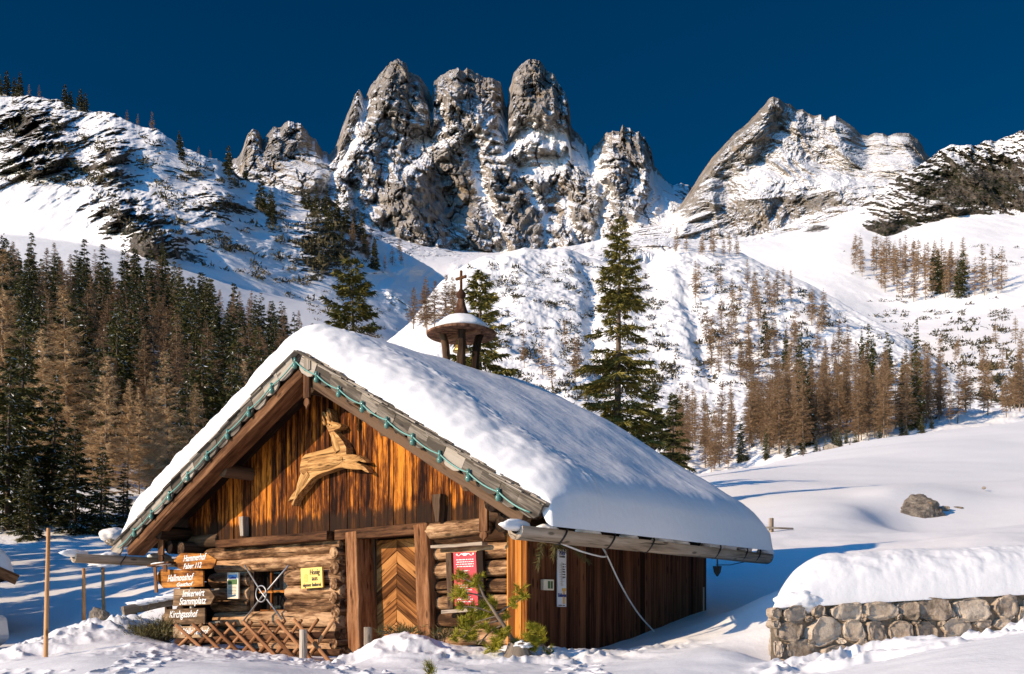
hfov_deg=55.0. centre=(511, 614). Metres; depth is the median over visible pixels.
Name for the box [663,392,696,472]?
spruce tree
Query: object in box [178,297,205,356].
spruce tree
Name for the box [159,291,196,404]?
spruce tree
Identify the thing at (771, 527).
field fence
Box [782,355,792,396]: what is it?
larch tree
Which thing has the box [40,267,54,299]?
spruce tree
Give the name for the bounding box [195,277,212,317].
spruce tree
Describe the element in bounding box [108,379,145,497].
larch tree
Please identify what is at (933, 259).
spruce tree
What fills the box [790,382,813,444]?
larch tree
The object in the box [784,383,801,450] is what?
larch tree
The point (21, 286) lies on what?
spruce tree
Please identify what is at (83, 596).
snow stake
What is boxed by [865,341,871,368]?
larch tree
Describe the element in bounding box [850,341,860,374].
larch tree
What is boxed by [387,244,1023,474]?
moraine hill
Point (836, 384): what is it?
larch tree
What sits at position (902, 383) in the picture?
spruce tree
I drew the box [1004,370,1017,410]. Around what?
larch tree
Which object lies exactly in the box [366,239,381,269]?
spruce tree
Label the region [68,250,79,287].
spruce tree
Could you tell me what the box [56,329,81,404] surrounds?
larch tree
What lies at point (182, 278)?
spruce tree
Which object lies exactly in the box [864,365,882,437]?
larch tree
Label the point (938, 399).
larch tree
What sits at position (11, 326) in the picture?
spruce tree
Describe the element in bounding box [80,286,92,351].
spruce tree
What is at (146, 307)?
spruce tree
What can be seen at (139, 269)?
spruce tree
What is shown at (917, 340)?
spruce tree
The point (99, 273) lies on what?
spruce tree
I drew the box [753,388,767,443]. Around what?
larch tree
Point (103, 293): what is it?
spruce tree
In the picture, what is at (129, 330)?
spruce tree
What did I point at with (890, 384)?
larch tree
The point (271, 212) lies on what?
spruce tree
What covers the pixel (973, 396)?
larch tree
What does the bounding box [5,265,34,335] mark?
spruce tree
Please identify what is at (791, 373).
larch tree
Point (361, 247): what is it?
larch tree
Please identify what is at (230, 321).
spruce tree
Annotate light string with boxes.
[117,357,529,547]
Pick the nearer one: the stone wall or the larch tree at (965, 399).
the stone wall
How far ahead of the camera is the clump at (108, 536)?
65.33 m
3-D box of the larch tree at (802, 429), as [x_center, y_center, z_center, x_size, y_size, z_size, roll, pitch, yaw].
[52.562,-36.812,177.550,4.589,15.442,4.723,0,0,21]
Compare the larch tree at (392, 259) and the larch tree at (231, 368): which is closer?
the larch tree at (231, 368)
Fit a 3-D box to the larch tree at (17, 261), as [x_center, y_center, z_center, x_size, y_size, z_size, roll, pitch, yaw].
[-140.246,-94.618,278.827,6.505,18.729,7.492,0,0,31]
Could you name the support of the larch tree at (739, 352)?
on the moraine hill at (669, 272)
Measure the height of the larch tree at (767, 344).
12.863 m
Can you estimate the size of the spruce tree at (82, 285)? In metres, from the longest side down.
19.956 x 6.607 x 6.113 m
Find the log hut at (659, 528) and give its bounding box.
[59,324,773,653]
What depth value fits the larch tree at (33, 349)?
134.07 m
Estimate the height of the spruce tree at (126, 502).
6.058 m
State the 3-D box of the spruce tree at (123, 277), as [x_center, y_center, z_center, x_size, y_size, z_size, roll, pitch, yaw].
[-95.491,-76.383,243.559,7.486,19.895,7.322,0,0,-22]
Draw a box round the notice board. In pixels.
[430,542,487,613]
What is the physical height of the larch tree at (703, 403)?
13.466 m
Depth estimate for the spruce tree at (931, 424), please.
180.07 m
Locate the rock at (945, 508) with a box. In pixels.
[940,506,949,510]
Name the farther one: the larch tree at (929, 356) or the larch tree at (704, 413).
the larch tree at (704, 413)
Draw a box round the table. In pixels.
[147,561,175,592]
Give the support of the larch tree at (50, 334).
on the ridge hill at (48, 213)
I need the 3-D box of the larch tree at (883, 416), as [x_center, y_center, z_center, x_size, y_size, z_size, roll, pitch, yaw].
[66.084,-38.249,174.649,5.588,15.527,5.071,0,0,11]
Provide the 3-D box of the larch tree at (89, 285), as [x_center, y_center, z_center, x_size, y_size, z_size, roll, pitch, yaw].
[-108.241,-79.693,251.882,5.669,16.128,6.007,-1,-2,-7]
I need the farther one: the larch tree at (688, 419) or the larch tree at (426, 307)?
the larch tree at (426, 307)
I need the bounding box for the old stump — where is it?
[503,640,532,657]
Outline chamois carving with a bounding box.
[288,408,375,505]
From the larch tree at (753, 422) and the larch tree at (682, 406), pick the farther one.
the larch tree at (682, 406)
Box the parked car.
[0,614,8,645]
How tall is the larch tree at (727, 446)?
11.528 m
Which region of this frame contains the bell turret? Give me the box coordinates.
[426,270,495,369]
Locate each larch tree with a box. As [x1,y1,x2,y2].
[0,249,35,467]
[0,314,16,428]
[3,295,21,369]
[6,241,18,282]
[8,246,17,284]
[13,248,23,276]
[19,285,107,492]
[24,328,70,465]
[26,334,36,381]
[27,324,62,444]
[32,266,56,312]
[38,307,57,382]
[41,293,57,352]
[43,248,52,287]
[48,243,57,275]
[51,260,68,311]
[51,308,84,365]
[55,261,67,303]
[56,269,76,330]
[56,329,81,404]
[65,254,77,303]
[68,264,77,310]
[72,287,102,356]
[78,356,133,507]
[79,325,132,452]
[87,275,95,309]
[88,290,101,350]
[89,249,98,292]
[91,283,103,322]
[95,305,108,350]
[96,294,115,354]
[99,303,113,363]
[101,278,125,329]
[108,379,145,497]
[120,252,132,284]
[121,282,129,312]
[122,329,161,449]
[123,309,149,368]
[126,387,152,493]
[132,370,173,489]
[134,305,153,377]
[135,351,189,488]
[144,282,157,343]
[147,307,165,376]
[149,111,155,129]
[152,253,161,286]
[152,267,162,314]
[152,294,170,350]
[152,295,165,341]
[153,321,173,378]
[155,314,192,412]
[156,256,162,284]
[156,307,172,357]
[163,345,193,436]
[167,285,179,331]
[167,311,176,345]
[168,338,184,400]
[169,367,188,454]
[179,383,206,445]
[182,327,224,440]
[183,340,198,414]
[190,307,201,346]
[195,320,216,386]
[216,289,224,326]
[223,347,241,393]
[227,293,237,334]
[229,326,251,398]
[236,291,244,317]
[239,361,248,386]
[243,323,259,366]
[245,297,251,338]
[246,291,254,324]
[251,326,267,369]
[255,338,269,364]
[272,330,283,352]
[278,311,290,343]
[295,311,302,329]
[348,226,355,248]
[349,228,356,247]
[358,235,364,253]
[364,236,371,256]
[364,244,369,259]
[389,247,394,264]
[396,235,402,253]
[404,287,420,328]
[416,276,436,334]
[416,284,431,327]
[424,280,443,326]
[433,275,452,318]
[444,283,456,316]
[447,277,457,315]
[519,329,529,367]
[535,335,549,374]
[546,348,557,386]
[560,317,570,349]
[568,338,580,369]
[571,349,579,383]
[573,331,582,364]
[673,389,684,448]
[674,407,685,452]
[676,410,689,465]
[678,386,687,437]
[681,411,693,454]
[682,381,696,439]
[684,386,699,446]
[684,408,695,453]
[690,391,701,444]
[696,390,711,447]
[698,414,710,466]
[699,392,709,438]
[702,409,711,455]
[704,332,718,373]
[705,420,717,471]
[706,407,723,468]
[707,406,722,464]
[711,379,727,440]
[712,404,726,466]
[714,341,722,375]
[722,321,736,368]
[722,410,734,464]
[724,382,738,451]
[724,394,737,443]
[733,343,745,380]
[735,337,743,364]
[737,336,754,382]
[737,381,759,449]
[740,363,758,431]
[742,386,757,440]
[745,337,755,377]
[746,364,756,425]
[752,371,769,440]
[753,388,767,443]
[754,338,764,378]
[754,378,760,410]
[755,387,768,443]
[758,391,777,453]
[759,387,777,447]
[763,328,773,361]
[763,361,775,415]
[763,366,768,399]
[763,381,777,437]
[764,367,793,453]
[767,365,789,448]
[767,367,786,421]
[771,337,779,374]
[774,356,788,395]
[775,356,796,411]
[780,366,794,441]
[780,373,791,436]
[782,325,791,355]
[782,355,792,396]
[783,344,795,395]
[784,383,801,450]
[788,363,799,427]
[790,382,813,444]
[791,328,798,369]
[791,370,814,446]
[792,359,816,429]
[793,359,820,431]
[807,359,822,423]
[807,380,826,440]
[812,364,823,422]
[815,358,826,406]
[816,368,836,435]
[817,363,830,421]
[818,356,832,405]
[818,375,837,439]
[820,339,831,370]
[820,376,832,427]
[821,344,830,378]
[825,366,850,438]
[830,334,836,361]
[831,319,844,362]
[831,359,849,425]
[834,362,845,416]
[836,370,856,435]
[841,325,854,369]
[841,342,851,385]
[841,362,851,425]
[842,356,850,414]
[846,359,869,441]
[847,348,852,380]
[847,364,866,429]
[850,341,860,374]
[851,362,858,416]
[851,364,870,439]
[852,351,865,411]
[854,364,870,424]
[859,354,872,385]
[861,367,874,435]
[863,363,874,424]
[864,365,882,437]
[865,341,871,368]
[869,356,898,437]
[869,366,882,433]
[873,354,885,410]
[873,356,890,425]
[875,354,899,435]
[878,350,894,405]
[881,345,893,407]
[888,360,904,428]
[892,352,918,428]
[901,362,912,425]
[905,347,920,396]
[908,352,925,418]
[917,344,935,409]
[917,361,934,422]
[921,351,934,423]
[922,346,941,411]
[930,334,950,415]
[932,360,950,410]
[933,362,946,419]
[944,384,954,424]
[950,361,965,422]
[959,363,971,411]
[959,367,972,414]
[964,370,977,408]
[977,372,992,411]
[978,367,997,415]
[997,379,1007,404]
[1000,375,1012,416]
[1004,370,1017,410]
[1008,362,1021,409]
[1009,354,1023,411]
[1015,360,1023,408]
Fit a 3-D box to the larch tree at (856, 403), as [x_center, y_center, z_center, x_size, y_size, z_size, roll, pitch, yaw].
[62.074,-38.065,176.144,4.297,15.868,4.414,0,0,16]
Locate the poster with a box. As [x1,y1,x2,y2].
[227,573,239,598]
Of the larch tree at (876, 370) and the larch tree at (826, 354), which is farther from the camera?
the larch tree at (826, 354)
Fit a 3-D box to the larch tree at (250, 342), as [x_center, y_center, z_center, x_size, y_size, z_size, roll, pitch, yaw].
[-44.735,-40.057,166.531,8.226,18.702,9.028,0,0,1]
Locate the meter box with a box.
[541,579,553,589]
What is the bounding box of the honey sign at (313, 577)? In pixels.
[301,567,323,588]
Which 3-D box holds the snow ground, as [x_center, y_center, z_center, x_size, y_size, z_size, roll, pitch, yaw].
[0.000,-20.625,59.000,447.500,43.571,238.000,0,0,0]
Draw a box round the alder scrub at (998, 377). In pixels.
[843,244,1023,408]
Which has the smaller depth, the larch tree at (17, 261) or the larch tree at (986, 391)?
the larch tree at (986, 391)
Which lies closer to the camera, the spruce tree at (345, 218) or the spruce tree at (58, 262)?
the spruce tree at (58, 262)
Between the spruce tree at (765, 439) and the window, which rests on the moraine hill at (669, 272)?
the spruce tree at (765, 439)
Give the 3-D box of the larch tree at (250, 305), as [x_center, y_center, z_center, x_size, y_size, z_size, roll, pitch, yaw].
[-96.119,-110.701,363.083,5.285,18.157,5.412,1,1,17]
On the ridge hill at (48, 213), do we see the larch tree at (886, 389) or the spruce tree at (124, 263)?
the spruce tree at (124, 263)
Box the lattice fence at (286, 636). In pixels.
[174,618,344,661]
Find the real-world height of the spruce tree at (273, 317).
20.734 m
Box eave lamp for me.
[713,559,743,575]
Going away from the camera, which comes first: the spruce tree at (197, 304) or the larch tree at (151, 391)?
the larch tree at (151, 391)
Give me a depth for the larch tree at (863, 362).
195.64 m
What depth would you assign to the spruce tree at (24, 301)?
189.02 m
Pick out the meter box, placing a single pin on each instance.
(547, 584)
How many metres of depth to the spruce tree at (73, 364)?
136.79 m
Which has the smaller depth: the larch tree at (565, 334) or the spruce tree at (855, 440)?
the spruce tree at (855, 440)
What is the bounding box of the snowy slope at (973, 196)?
[706,131,1023,412]
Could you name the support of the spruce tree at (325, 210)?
on the ridge hill at (48, 213)
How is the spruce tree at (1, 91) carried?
on the ridge hill at (48, 213)
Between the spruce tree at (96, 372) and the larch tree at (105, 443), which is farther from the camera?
the spruce tree at (96, 372)
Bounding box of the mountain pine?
[446,565,554,655]
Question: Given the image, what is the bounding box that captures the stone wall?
[766,545,1023,660]
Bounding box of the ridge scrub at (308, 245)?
[0,106,408,337]
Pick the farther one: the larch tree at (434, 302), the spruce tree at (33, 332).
the larch tree at (434, 302)
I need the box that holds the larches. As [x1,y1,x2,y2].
[673,226,1023,390]
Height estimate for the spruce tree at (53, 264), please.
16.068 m
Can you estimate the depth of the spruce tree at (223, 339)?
184.30 m
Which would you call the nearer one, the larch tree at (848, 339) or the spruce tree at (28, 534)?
the spruce tree at (28, 534)
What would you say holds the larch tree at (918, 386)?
on the moraine hill at (669, 272)
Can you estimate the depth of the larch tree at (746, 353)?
288.31 m
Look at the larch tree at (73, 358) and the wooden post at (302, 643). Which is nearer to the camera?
the wooden post at (302, 643)
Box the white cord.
[561,544,654,631]
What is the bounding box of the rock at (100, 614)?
[89,607,109,620]
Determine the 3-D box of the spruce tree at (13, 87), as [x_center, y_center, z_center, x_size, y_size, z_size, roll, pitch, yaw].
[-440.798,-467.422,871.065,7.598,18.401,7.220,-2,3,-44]
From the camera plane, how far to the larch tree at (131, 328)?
164.94 m
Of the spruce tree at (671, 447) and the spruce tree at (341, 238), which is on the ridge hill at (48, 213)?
the spruce tree at (341, 238)
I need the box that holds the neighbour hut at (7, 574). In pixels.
[0,548,19,584]
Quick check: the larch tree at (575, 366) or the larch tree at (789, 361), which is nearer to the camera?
the larch tree at (789, 361)
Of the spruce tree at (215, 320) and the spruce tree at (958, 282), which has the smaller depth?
the spruce tree at (215, 320)
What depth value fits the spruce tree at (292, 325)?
189.09 m
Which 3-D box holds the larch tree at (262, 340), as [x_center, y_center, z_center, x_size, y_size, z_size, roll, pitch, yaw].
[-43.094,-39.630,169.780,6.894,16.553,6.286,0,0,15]
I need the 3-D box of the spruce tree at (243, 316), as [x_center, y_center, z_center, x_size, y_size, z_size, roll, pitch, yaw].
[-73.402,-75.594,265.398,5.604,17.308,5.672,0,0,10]
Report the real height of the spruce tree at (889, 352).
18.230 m
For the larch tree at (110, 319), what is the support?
on the ridge hill at (48, 213)
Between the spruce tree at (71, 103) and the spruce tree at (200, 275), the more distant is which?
the spruce tree at (71, 103)
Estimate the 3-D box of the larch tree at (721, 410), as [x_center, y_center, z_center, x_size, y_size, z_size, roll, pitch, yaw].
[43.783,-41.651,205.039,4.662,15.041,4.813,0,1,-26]
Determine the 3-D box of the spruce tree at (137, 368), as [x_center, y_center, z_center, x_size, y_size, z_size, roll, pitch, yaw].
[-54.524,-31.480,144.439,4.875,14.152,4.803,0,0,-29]
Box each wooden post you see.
[299,629,306,657]
[364,627,371,645]
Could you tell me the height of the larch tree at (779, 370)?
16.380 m
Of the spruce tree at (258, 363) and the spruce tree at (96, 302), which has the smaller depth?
the spruce tree at (258, 363)
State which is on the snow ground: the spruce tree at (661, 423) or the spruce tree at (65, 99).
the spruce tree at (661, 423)
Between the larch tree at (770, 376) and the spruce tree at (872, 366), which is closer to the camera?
the larch tree at (770, 376)
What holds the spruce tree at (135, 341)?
on the ridge hill at (48, 213)
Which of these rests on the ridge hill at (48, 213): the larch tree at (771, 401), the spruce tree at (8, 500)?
the spruce tree at (8, 500)
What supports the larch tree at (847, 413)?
on the moraine hill at (669, 272)
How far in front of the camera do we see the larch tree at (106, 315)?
198.38 m
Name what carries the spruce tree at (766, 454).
on the moraine hill at (669, 272)
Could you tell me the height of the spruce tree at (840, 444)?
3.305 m
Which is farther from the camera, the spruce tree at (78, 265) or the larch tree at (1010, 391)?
the spruce tree at (78, 265)
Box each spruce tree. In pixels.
[0,76,3,95]
[0,233,9,268]
[0,267,7,315]
[0,302,18,367]
[0,317,64,523]
[0,356,56,533]
[1,239,14,264]
[1,254,14,294]
[1,255,17,310]
[2,70,10,95]
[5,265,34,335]
[5,460,47,542]
[8,274,36,351]
[11,77,17,96]
[12,273,34,328]
[13,312,31,388]
[14,72,24,96]
[19,247,41,312]
[19,302,65,445]
[21,374,81,526]
[22,275,38,319]
[23,232,39,278]
[23,245,40,302]
[23,290,38,348]
[31,295,53,381]
[36,258,51,302]
[36,291,47,320]
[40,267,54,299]
[41,267,67,340]
[45,415,100,535]
[47,271,59,340]
[49,253,59,288]
[51,256,55,276]
[51,343,83,440]
[52,256,66,299]
[52,286,86,363]
[52,314,85,389]
[52,348,73,455]
[59,84,69,107]
[67,91,73,109]
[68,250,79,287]
[68,312,92,406]
[70,286,83,323]
[71,252,88,297]
[73,299,88,352]
[74,239,93,281]
[75,89,84,110]
[75,257,93,305]
[75,304,100,373]
[75,347,121,486]
[76,264,92,313]
[77,352,97,452]
[79,447,124,535]
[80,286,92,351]
[81,93,89,111]
[87,301,150,448]
[88,280,103,345]
[89,325,122,413]
[92,310,137,461]
[93,244,109,289]
[94,262,106,300]
[96,268,112,318]
[100,311,122,387]
[101,262,118,308]
[103,266,113,298]
[103,306,125,351]
[111,461,133,528]
[113,246,132,298]
[116,294,126,335]
[117,266,131,312]
[120,305,157,385]
[123,286,152,360]
[123,320,154,421]
[124,248,144,302]
[124,285,145,353]
[126,270,140,312]
[128,247,141,280]
[130,252,143,286]
[132,352,150,437]
[134,359,184,471]
[137,281,155,338]
[139,257,160,319]
[139,284,155,355]
[143,250,158,282]
[147,352,180,475]
[150,290,165,344]
[156,243,169,277]
[156,278,172,323]
[158,250,173,288]
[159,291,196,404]
[164,362,204,457]
[167,261,181,311]
[167,275,185,342]
[169,279,182,322]
[172,268,187,306]
[175,305,190,356]
[176,131,182,147]
[177,138,185,160]
[177,333,224,439]
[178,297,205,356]
[179,283,202,341]
[181,277,196,332]
[186,315,204,375]
[190,276,196,296]
[190,295,206,332]
[191,272,205,302]
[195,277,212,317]
[195,280,201,295]
[198,277,217,338]
[199,323,227,396]
[199,357,223,428]
[203,278,219,338]
[204,302,220,376]
[205,299,223,344]
[206,279,221,329]
[217,302,252,397]
[217,314,240,356]
[217,351,244,413]
[218,310,234,374]
[218,319,228,374]
[220,325,253,397]
[221,146,234,175]
[222,304,232,335]
[228,282,239,321]
[228,365,243,398]
[237,303,247,337]
[241,330,267,384]
[242,162,248,180]
[244,309,264,357]
[246,325,261,370]
[250,295,265,343]
[253,173,266,210]
[254,293,266,337]
[262,301,281,356]
[264,189,275,218]
[265,192,279,224]
[265,303,277,342]
[267,319,281,354]
[275,301,291,339]
[289,312,298,335]
[300,186,306,203]
[303,186,311,208]
[310,188,320,212]
[319,186,332,216]
[319,255,382,335]
[324,204,334,234]
[332,189,341,219]
[339,197,352,228]
[339,228,346,257]
[351,209,358,233]
[357,212,366,240]
[361,229,370,255]
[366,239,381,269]
[449,268,521,376]
[572,216,670,458]
[631,383,681,457]
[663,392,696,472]
[735,416,747,462]
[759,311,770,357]
[761,427,769,457]
[763,444,769,460]
[780,332,790,369]
[784,439,792,457]
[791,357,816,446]
[794,334,805,374]
[798,436,807,454]
[807,350,814,380]
[812,439,818,451]
[829,429,837,443]
[833,428,839,445]
[837,433,843,446]
[844,431,848,443]
[852,432,858,442]
[858,331,864,361]
[864,324,876,369]
[866,336,877,380]
[877,425,882,438]
[883,332,894,378]
[893,358,911,426]
[898,419,903,435]
[901,349,928,430]
[904,345,910,372]
[909,319,921,364]
[917,415,925,433]
[926,247,940,291]
[929,415,934,428]
[930,256,947,294]
[953,261,965,297]
[956,250,969,290]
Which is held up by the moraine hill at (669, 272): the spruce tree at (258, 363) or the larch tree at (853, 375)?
the larch tree at (853, 375)
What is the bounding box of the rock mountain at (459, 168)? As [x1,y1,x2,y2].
[231,59,695,277]
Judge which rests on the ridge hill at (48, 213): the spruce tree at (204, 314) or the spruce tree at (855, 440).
the spruce tree at (204, 314)
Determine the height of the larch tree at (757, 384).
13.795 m
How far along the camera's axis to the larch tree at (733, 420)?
200.39 m
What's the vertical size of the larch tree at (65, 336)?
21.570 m
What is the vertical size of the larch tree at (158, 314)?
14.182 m
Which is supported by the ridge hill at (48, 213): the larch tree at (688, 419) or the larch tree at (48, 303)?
the larch tree at (48, 303)
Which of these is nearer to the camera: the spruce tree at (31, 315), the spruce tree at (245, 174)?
the spruce tree at (31, 315)
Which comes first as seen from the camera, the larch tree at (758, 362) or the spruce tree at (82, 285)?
the spruce tree at (82, 285)
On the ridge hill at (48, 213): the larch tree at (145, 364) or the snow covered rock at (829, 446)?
the larch tree at (145, 364)
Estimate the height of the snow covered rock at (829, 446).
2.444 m
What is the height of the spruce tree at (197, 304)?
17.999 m
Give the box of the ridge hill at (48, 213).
[0,94,444,547]
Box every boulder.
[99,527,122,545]
[900,494,945,517]
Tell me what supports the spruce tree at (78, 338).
on the ridge hill at (48, 213)
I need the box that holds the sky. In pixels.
[0,0,1023,186]
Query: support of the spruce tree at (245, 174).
on the ridge hill at (48, 213)
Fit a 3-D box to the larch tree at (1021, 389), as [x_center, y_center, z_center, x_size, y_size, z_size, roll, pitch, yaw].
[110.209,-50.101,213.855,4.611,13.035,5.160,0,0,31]
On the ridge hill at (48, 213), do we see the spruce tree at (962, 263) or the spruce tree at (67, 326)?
the spruce tree at (67, 326)
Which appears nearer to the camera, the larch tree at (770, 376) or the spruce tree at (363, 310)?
the spruce tree at (363, 310)
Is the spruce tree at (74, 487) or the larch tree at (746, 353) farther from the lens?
the larch tree at (746, 353)
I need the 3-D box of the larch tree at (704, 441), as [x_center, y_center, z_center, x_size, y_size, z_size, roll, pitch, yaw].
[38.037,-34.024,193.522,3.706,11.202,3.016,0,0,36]
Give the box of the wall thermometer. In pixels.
[557,549,565,606]
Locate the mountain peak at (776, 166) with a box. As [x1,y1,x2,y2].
[666,97,929,246]
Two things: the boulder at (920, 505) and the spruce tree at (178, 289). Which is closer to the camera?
the boulder at (920, 505)
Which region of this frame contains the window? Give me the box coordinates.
[250,569,288,611]
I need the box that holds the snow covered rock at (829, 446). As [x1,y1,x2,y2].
[824,443,838,449]
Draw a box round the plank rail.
[121,594,172,614]
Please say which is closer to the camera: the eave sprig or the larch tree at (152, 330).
the eave sprig
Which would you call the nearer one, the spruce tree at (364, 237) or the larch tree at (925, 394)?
the larch tree at (925, 394)
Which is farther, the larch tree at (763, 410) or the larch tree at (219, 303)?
the larch tree at (219, 303)
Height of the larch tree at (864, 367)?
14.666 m
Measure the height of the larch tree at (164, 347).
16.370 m
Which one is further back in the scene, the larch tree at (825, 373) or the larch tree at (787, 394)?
the larch tree at (825, 373)
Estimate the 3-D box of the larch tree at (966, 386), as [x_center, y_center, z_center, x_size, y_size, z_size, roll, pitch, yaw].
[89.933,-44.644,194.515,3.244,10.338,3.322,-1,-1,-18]
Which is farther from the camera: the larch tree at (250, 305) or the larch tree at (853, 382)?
the larch tree at (250, 305)
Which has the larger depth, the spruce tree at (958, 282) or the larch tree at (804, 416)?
the spruce tree at (958, 282)
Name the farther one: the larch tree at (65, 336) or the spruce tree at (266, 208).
the spruce tree at (266, 208)
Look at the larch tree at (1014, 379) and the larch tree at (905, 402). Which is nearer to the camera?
the larch tree at (905, 402)
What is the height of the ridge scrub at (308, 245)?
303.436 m
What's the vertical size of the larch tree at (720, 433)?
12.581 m
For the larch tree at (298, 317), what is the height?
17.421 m
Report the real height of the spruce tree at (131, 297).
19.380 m
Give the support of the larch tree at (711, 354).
on the moraine hill at (669, 272)
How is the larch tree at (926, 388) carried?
on the moraine hill at (669, 272)
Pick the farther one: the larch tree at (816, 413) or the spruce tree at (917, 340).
the spruce tree at (917, 340)
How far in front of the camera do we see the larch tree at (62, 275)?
259.54 m
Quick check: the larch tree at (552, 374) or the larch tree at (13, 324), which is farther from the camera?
the larch tree at (552, 374)
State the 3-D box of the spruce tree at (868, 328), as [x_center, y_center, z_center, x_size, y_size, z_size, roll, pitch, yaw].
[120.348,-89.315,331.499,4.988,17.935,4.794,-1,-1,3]
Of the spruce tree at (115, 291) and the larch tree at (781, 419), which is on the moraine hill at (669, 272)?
the larch tree at (781, 419)
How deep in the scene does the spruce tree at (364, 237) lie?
778.13 m
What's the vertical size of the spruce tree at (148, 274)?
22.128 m
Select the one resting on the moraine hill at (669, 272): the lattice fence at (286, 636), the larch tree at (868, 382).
the larch tree at (868, 382)
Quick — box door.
[377,538,417,637]
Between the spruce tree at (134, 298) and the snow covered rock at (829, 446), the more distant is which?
the spruce tree at (134, 298)
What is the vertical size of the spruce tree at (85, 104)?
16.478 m
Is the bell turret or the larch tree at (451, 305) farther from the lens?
the larch tree at (451, 305)
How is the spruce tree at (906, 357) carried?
on the moraine hill at (669, 272)
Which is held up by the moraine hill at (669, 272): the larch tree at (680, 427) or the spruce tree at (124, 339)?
the larch tree at (680, 427)
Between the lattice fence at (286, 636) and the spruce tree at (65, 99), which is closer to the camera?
the lattice fence at (286, 636)
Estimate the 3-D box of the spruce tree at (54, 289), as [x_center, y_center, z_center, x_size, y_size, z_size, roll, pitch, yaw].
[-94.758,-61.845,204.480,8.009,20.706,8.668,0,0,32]
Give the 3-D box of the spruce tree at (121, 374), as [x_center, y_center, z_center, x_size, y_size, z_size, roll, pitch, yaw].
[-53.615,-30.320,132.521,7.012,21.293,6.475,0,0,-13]
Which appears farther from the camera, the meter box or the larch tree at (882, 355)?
the larch tree at (882, 355)
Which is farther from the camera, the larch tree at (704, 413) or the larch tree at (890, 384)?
the larch tree at (704, 413)
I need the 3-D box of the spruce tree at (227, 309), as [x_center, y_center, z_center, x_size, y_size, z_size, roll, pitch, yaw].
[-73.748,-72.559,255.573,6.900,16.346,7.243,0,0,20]
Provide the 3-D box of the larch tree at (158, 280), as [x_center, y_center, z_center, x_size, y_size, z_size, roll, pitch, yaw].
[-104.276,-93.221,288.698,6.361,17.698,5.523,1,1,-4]
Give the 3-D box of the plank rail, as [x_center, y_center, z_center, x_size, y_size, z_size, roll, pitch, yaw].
[-8.063,0.013,22.065,0.469,0.969,1.475,0,0,39]
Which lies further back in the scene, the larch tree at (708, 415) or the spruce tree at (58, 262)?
the spruce tree at (58, 262)
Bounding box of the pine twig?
[420,656,437,673]
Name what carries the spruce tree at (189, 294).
on the ridge hill at (48, 213)
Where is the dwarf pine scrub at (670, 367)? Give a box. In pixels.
[467,256,940,446]
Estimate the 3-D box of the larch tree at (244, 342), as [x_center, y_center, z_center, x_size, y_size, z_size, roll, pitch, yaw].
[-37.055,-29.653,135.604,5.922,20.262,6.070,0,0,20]
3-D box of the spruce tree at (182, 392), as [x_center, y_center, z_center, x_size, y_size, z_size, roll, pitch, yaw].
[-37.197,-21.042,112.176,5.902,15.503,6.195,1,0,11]
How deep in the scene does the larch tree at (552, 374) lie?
290.33 m
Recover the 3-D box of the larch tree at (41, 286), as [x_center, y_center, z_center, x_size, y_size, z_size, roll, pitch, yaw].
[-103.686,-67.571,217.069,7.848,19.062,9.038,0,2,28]
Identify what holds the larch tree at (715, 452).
on the moraine hill at (669, 272)
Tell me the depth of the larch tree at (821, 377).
208.57 m
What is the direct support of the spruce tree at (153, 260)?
on the ridge hill at (48, 213)
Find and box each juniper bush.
[116,604,198,641]
[373,617,427,635]
[425,625,463,641]
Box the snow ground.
[0,421,1023,673]
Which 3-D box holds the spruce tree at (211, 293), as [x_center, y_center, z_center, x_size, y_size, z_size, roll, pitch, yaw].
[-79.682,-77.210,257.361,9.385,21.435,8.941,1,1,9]
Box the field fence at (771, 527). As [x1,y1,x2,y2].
[766,518,793,531]
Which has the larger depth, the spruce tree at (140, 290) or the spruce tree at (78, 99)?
the spruce tree at (78, 99)
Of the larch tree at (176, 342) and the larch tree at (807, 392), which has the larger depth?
the larch tree at (807, 392)
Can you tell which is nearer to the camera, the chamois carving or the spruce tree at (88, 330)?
the chamois carving
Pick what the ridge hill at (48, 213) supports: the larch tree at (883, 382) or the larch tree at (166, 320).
the larch tree at (166, 320)
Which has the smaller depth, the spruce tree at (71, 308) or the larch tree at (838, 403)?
the spruce tree at (71, 308)
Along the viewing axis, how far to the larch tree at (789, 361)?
277.10 m
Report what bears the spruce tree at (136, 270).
on the ridge hill at (48, 213)
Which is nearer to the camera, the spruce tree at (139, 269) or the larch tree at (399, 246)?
the spruce tree at (139, 269)
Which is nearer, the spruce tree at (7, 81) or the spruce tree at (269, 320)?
the spruce tree at (269, 320)
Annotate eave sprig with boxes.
[534,542,591,571]
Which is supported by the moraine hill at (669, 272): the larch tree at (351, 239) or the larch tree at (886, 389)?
the larch tree at (886, 389)
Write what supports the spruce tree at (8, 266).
on the ridge hill at (48, 213)
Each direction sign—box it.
[157,569,204,587]
[162,608,205,624]
[173,589,215,605]
[173,626,213,637]
[174,553,216,569]
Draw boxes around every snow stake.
[43,528,50,656]
[82,568,85,620]
[87,564,118,609]
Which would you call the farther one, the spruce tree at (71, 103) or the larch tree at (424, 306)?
the spruce tree at (71, 103)
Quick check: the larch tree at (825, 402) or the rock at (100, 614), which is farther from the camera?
the larch tree at (825, 402)
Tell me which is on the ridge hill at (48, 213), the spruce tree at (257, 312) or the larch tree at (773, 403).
the spruce tree at (257, 312)
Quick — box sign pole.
[190,570,220,645]
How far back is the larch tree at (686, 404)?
217.27 m
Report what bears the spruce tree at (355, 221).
on the ridge hill at (48, 213)

